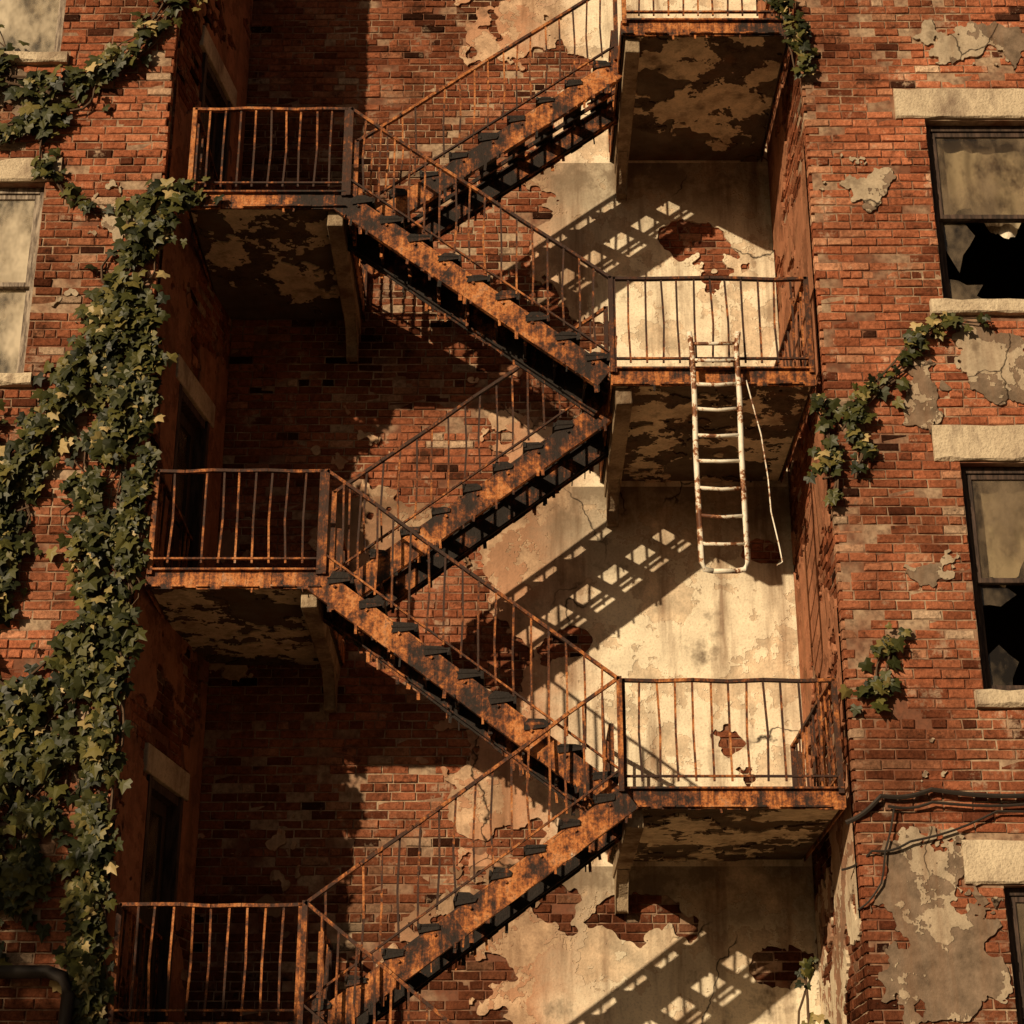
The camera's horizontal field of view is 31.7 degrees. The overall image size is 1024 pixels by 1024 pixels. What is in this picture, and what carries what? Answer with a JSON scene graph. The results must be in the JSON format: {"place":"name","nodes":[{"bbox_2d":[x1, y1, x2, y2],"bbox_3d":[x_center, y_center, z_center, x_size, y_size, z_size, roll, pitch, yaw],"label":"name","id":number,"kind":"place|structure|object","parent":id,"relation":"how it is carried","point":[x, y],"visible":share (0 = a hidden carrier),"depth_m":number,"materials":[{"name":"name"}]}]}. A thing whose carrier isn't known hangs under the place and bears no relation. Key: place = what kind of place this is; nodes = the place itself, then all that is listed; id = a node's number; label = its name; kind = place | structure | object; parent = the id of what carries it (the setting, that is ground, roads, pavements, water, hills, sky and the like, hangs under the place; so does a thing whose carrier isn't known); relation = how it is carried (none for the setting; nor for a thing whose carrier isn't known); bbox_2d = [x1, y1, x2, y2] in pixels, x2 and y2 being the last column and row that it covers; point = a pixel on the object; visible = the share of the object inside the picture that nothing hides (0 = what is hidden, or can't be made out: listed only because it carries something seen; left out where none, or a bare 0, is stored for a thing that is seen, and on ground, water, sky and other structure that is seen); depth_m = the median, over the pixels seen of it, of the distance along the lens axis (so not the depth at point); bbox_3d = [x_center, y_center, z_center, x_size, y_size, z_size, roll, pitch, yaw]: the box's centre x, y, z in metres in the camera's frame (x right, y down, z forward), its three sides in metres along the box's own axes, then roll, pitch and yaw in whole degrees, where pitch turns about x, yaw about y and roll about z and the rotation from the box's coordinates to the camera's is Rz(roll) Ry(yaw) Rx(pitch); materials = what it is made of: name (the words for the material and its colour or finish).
{"place":"outdoors","nodes":[
{"label":"outdoors","id":0,"kind":"place"},
{"bbox_2d":[134,85,217,1021],"bbox_3d":[-3.104,0.007,16.452,0.050,9.300,0.760,-3,-22,8],"label":"door","id":1,"kind":"structure","parent":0,"point":[158,808],"depth_m":15.64,"materials":[{"name":"black wood"}]},
{"label":"ground","id":2,"kind":"structure","parent":0,"visible":0},
{"bbox_2d":[0,965,74,1023],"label":"drain pipe","id":3,"kind":"object","parent":2,"relation":"on","point":[60,977],"visible":1,"depth_m":13.53,"materials":[{"name":"black metal"}]},
{"bbox_2d":[0,0,173,1023],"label":"brick wall","id":4,"kind":"structure","parent":2,"relation":"on","point":[158,58],"depth_m":15.86,"materials":[{"name":"red brick"}]},
{"bbox_2d":[0,201,34,372],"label":"room","id":5,"kind":"object","parent":4,"relation":"attached to","point":[7,365],"depth_m":17.90,"materials":[{"name":"paint"}]},
{"bbox_2d":[0,188,44,372],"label":"frame","id":6,"kind":"object","parent":4,"relation":"on","point":[36,195],"visible":0.66,"depth_m":16.16,"materials":[{"name":"white wood"}]},
{"bbox_2d":[0,200,32,360],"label":"glass","id":7,"kind":"object","parent":6,"relation":"attached to","point":[17,244],"visible":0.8,"depth_m":16.17,"materials":[{"name":"beige glass"}]},
{"bbox_2d":[0,201,34,322],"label":"curtain","id":8,"kind":"object","parent":6,"relation":"hanging from","point":[9,299],"visible":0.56,"depth_m":16.46,"materials":[{"name":"beige fabric"}]},
{"bbox_2d":[0,24,54,51],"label":"room","id":9,"kind":"object","parent":4,"relation":"attached to","point":[10,34],"depth_m":19.33,"materials":[{"name":"paint"}]},
{"bbox_2d":[54,0,65,51],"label":"frame","id":10,"kind":"object","parent":4,"relation":"on","point":[59,28],"visible":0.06,"depth_m":17.15,"materials":[{"name":"white wood"}]},
{"bbox_2d":[0,0,53,42],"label":"glass","id":11,"kind":"object","parent":10,"relation":"attached to","point":[7,7],"visible":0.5,"depth_m":17.25,"materials":[{"name":"beige glass"}]},
{"bbox_2d":[10,0,59,44],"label":"curtain","id":12,"kind":"object","parent":10,"relation":"hanging from","point":[37,12],"visible":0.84,"depth_m":17.36,"materials":[{"name":"beige fabric"}]},
{"bbox_2d":[0,0,180,1023],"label":"wall left bricks","id":13,"kind":"object","parent":2,"relation":"on","point":[113,138],"depth_m":15.98,"materials":[{"name":"red brick"}]},
{"bbox_2d":[0,66,44,145],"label":"stucco patch","id":14,"kind":"object","parent":13,"relation":"attached to","point":[17,104],"visible":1,"depth_m":16.67,"materials":[{"name":"beige paint"}]},
{"bbox_2d":[52,179,138,322],"bbox_3d":[-3.678,-2.339,16.076,0.755,1.469,0.025,0,-22,0],"label":"stucco patch","id":15,"kind":"object","parent":13,"relation":"attached to","point":[108,221],"visible":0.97,"depth_m":16.16,"materials":[{"name":"beige paint"}]},
{"bbox_2d":[0,0,224,1023],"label":"ivy vine","id":16,"kind":"object","parent":13,"relation":"attached to","point":[121,312],"visible":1,"depth_m":14.92,"materials":[{"name":"green plant"}]},
{"bbox_2d":[99,6,249,1021],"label":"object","id":17,"kind":"object","parent":2,"relation":"on","point":[159,736],"visible":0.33,"depth_m":16.17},
{"bbox_2d":[101,0,250,1021],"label":"wall","id":18,"kind":"structure","parent":17,"relation":"attached to","point":[201,319],"depth_m":16.82,"materials":[{"name":"red brick"}]},
{"bbox_2d":[103,0,252,1021],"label":"reveal stucco","id":19,"kind":"object","parent":17,"relation":"attached to","point":[166,651],"visible":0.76,"depth_m":16.17,"materials":[{"name":"beige paint"}]},
{"bbox_2d":[130,52,231,1021],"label":"door frames","id":20,"kind":"structure","parent":17,"relation":"attached to","point":[172,802],"depth_m":16.25,"materials":[{"name":"brown wood"}]},
{"bbox_2d":[143,25,236,800],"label":"door lintels","id":21,"kind":"structure","parent":17,"relation":"attached to","point":[162,769],"depth_m":16.63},
{"bbox_2d":[107,0,845,1023],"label":"fire escape","id":22,"kind":"object","parent":2,"relation":"on","point":[679,90],"visible":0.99,"depth_m":15.94,"materials":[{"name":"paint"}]},
{"bbox_2d":[686,331,750,573],"bbox_3d":[1.748,-0.498,15.268,0.473,2.228,0.224,0,-22,0],"label":"escape ladder","id":23,"kind":"object","parent":22,"relation":"attached to","point":[739,434],"visible":1,"depth_m":15.17,"materials":[{"name":"white metal"}]},
{"bbox_2d":[746,380,782,565],"bbox_3d":[2.131,-0.347,15.207,0.233,1.707,0.030,1,-22,-4],"label":"hanging cord","id":24,"kind":"object","parent":22,"relation":"hanging from","point":[767,474],"visible":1,"depth_m":15.19,"materials":[{"name":"white fabric"}]},
{"bbox_2d":[185,0,817,1023],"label":"brick wall","id":25,"kind":"structure","parent":2,"relation":"on","point":[351,794],"depth_m":17.01,"materials":[{"name":"red brick"}]},
{"bbox_2d":[198,0,821,1023],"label":"recess stucco","id":26,"kind":"object","parent":25,"relation":"attached to","point":[638,592],"visible":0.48,"depth_m":17.06,"materials":[{"name":"beige paint"}]},
{"bbox_2d":[186,0,817,1023],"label":"recess bricks","id":27,"kind":"object","parent":2,"relation":"on","point":[316,402],"visible":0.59,"depth_m":17.58,"materials":[{"name":"red brick"}]},
{"bbox_2d":[783,20,871,1023],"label":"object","id":28,"kind":"object","parent":2,"relation":"on","point":[832,559],"visible":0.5,"depth_m":15.29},
{"bbox_2d":[758,0,862,1023],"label":"reveal stucco","id":29,"kind":"object","parent":28,"relation":"attached to","point":[817,622],"visible":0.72,"depth_m":15.94,"materials":[{"name":"beige paint"}]},
{"bbox_2d":[774,0,871,1023],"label":"reveal right bricks","id":30,"kind":"object","parent":28,"relation":"attached to","point":[792,95],"visible":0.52,"depth_m":16.17,"materials":[{"name":"red brick"}]},
{"bbox_2d":[794,0,1023,1023],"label":"brick wall","id":31,"kind":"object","parent":2,"relation":"on","point":[877,297],"depth_m":15.26,"materials":[{"name":"red brick"}]},
{"bbox_2d":[0,51,1023,883],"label":"lintels and sills","id":32,"kind":"object","parent":31,"relation":"attached to","point":[992,861],"visible":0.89,"depth_m":15.55,"materials":[{"name":"stone"}]},
{"bbox_2d":[759,0,817,79],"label":"ivy vine","id":33,"kind":"object","parent":31,"relation":"attached to","point":[796,41],"visible":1,"depth_m":16.84,"materials":[{"name":"green plant"}]},
{"bbox_2d":[819,153,895,213],"bbox_3d":[3.135,-2.982,16.338,0.709,0.629,0.025,0,-22,0],"label":"stucco patch","id":34,"kind":"object","parent":31,"relation":"attached to","point":[870,191],"visible":1,"depth_m":16.32,"materials":[{"name":"beige paint"}]},
{"bbox_2d":[838,622,912,717],"bbox_3d":[2.944,1.264,14.533,0.645,0.793,0.178,0,-22,0],"label":"ivy vine","id":35,"kind":"object","parent":31,"relation":"attached to","point":[886,645],"visible":1,"depth_m":14.51,"materials":[{"name":"green plant"}]},
{"bbox_2d":[857,808,894,910],"bbox_3d":[2.831,2.683,13.980,0.353,0.808,0.029,-2,-22,5],"label":"utility cable","id":36,"kind":"object","parent":31,"relation":"attached to","point":[878,887],"visible":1,"depth_m":13.95,"materials":[{"name":"black rubber"}]},
{"bbox_2d":[803,311,990,506],"bbox_3d":[3.326,-0.900,15.395,1.734,1.861,0.176,0,-22,0],"label":"ivy vine","id":37,"kind":"object","parent":31,"relation":"attached to","point":[830,456],"visible":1,"depth_m":15.39,"materials":[{"name":"green plant"}]},
{"bbox_2d":[902,359,942,433],"bbox_3d":[3.520,-0.999,15.529,0.363,0.714,0.025,0,-22,0],"label":"stucco patch","id":38,"kind":"object","parent":31,"relation":"attached to","point":[921,410],"visible":1,"depth_m":15.50,"materials":[{"name":"beige paint"}]},
{"bbox_2d":[903,549,958,587],"bbox_3d":[3.482,0.471,14.929,0.475,0.340,0.025,0,-22,0],"label":"stucco patch","id":39,"kind":"object","parent":31,"relation":"attached to","point":[930,574],"visible":1,"depth_m":14.90,"materials":[{"name":"beige paint"}]},
{"bbox_2d":[841,810,1023,870],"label":"utility cable","id":40,"kind":"object","parent":31,"relation":"attached to","point":[943,833],"visible":1,"depth_m":14.04,"materials":[{"name":"black rubber"}]},
{"bbox_2d":[921,738,946,781],"bbox_3d":[3.342,1.973,14.316,0.221,0.359,0.025,0,-22,0],"label":"stucco patch","id":41,"kind":"object","parent":31,"relation":"attached to","point":[925,773],"visible":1,"depth_m":14.27,"materials":[{"name":"beige paint"}]},
{"bbox_2d":[845,787,1023,824],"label":"utility cable","id":42,"kind":"object","parent":31,"relation":"attached to","point":[870,807],"visible":1,"depth_m":14.13,"materials":[{"name":"black rubber"}]},
{"bbox_2d":[869,826,1012,1023],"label":"stucco patch","id":43,"kind":"object","parent":31,"relation":"attached to","point":[944,966],"visible":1,"depth_m":13.78,"materials":[{"name":"beige paint"}]},
{"bbox_2d":[888,801,1023,809],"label":"utility cable","id":44,"kind":"object","parent":31,"relation":"attached to","point":[957,804],"visible":1,"depth_m":14.11,"materials":[{"name":"black rubber"}]},
{"bbox_2d":[909,19,1023,69],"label":"stucco patch","id":45,"kind":"object","parent":31,"relation":"attached to","point":[972,39],"visible":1,"depth_m":16.91,"materials":[{"name":"beige paint"}]},
{"bbox_2d":[926,126,1023,298],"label":"frame","id":46,"kind":"object","parent":31,"relation":"attached to","point":[933,133],"visible":0.6,"depth_m":16.49,"materials":[{"name":"brown wood"}]},
{"bbox_2d":[936,139,1023,238],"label":"curtain","id":47,"kind":"object","parent":46,"relation":"hanging from","point":[978,177],"visible":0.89,"depth_m":16.68,"materials":[{"name":"beige fabric"}]},
{"bbox_2d":[939,323,1023,405],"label":"stucco patch","id":48,"kind":"object","parent":31,"relation":"attached to","point":[991,365],"visible":1,"depth_m":15.63,"materials":[{"name":"beige paint"}]},
{"bbox_2d":[942,139,1023,299],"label":"room","id":49,"kind":"object","parent":31,"relation":"attached to","point":[983,262],"depth_m":18.32,"materials":[{"name":"paint"}]},
{"bbox_2d":[961,467,1023,690],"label":"frame","id":50,"kind":"object","parent":31,"relation":"attached to","point":[969,474],"visible":0.73,"depth_m":15.09,"materials":[{"name":"brown wood"}]},
{"bbox_2d":[971,481,1023,587],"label":"curtain","id":51,"kind":"object","parent":50,"relation":"hanging from","point":[999,511],"visible":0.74,"depth_m":15.35,"materials":[{"name":"beige fabric"}]},
{"bbox_2d":[981,562,1023,684],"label":"room","id":52,"kind":"object","parent":31,"relation":"attached to","point":[1003,609],"depth_m":16.82,"materials":[{"name":"paint"}]},
{"bbox_2d":[1004,888,1023,1023],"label":"frame","id":53,"kind":"object","parent":31,"relation":"attached to","point":[1013,896],"visible":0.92,"depth_m":13.88,"materials":[{"name":"brown wood"}]},
{"bbox_2d":[1016,903,1023,978],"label":"curtain","id":54,"kind":"object","parent":53,"relation":"hanging from","point":[1020,912],"visible":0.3,"depth_m":14.08,"materials":[{"name":"beige fabric"}]},
{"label":"outer walls","id":55,"kind":"object","parent":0,"visible":0},
{"bbox_2d":[794,956,829,1023],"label":"ivy vine","id":56,"kind":"object","parent":55,"relation":"attached to","point":[806,970],"visible":1,"depth_m":13.99,"materials":[{"name":"green plant"}]}
]}

